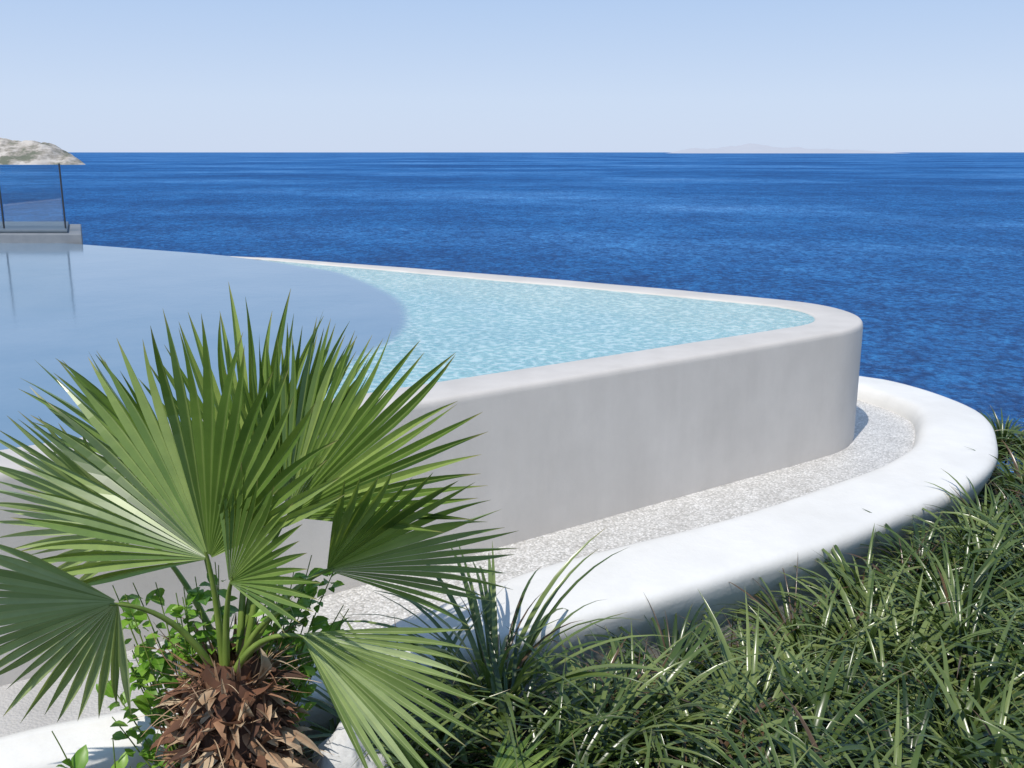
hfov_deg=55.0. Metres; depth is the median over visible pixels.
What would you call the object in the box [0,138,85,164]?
rocky headland
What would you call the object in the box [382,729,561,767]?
fan palm
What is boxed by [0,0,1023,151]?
sky
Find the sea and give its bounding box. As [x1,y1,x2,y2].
[0,152,1023,472]
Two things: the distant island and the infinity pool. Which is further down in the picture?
the infinity pool
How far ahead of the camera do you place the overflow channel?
5.94 m
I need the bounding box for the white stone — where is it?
[312,721,389,767]
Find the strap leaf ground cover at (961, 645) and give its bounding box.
[287,407,1023,767]
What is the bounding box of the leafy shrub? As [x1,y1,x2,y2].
[96,555,349,767]
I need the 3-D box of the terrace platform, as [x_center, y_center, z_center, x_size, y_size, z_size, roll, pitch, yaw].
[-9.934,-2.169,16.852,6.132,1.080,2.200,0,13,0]
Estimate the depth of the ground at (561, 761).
5.10 m
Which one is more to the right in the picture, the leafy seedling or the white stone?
the white stone
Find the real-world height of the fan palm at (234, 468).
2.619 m
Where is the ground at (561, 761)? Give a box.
[438,467,1023,767]
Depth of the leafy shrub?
3.82 m
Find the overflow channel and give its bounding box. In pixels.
[0,376,997,767]
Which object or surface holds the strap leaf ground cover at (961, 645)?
on the ground at (561, 761)
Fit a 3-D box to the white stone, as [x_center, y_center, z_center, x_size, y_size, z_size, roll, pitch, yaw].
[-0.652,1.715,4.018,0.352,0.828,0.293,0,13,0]
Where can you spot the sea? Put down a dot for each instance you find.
(912, 262)
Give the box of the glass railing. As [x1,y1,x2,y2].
[0,163,66,227]
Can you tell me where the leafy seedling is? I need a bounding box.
[51,731,130,767]
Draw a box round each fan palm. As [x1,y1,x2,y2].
[0,282,515,767]
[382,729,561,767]
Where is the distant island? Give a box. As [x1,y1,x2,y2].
[671,143,894,152]
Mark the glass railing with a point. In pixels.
(61, 196)
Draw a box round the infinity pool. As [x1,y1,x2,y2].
[0,243,862,685]
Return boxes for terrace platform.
[0,221,82,244]

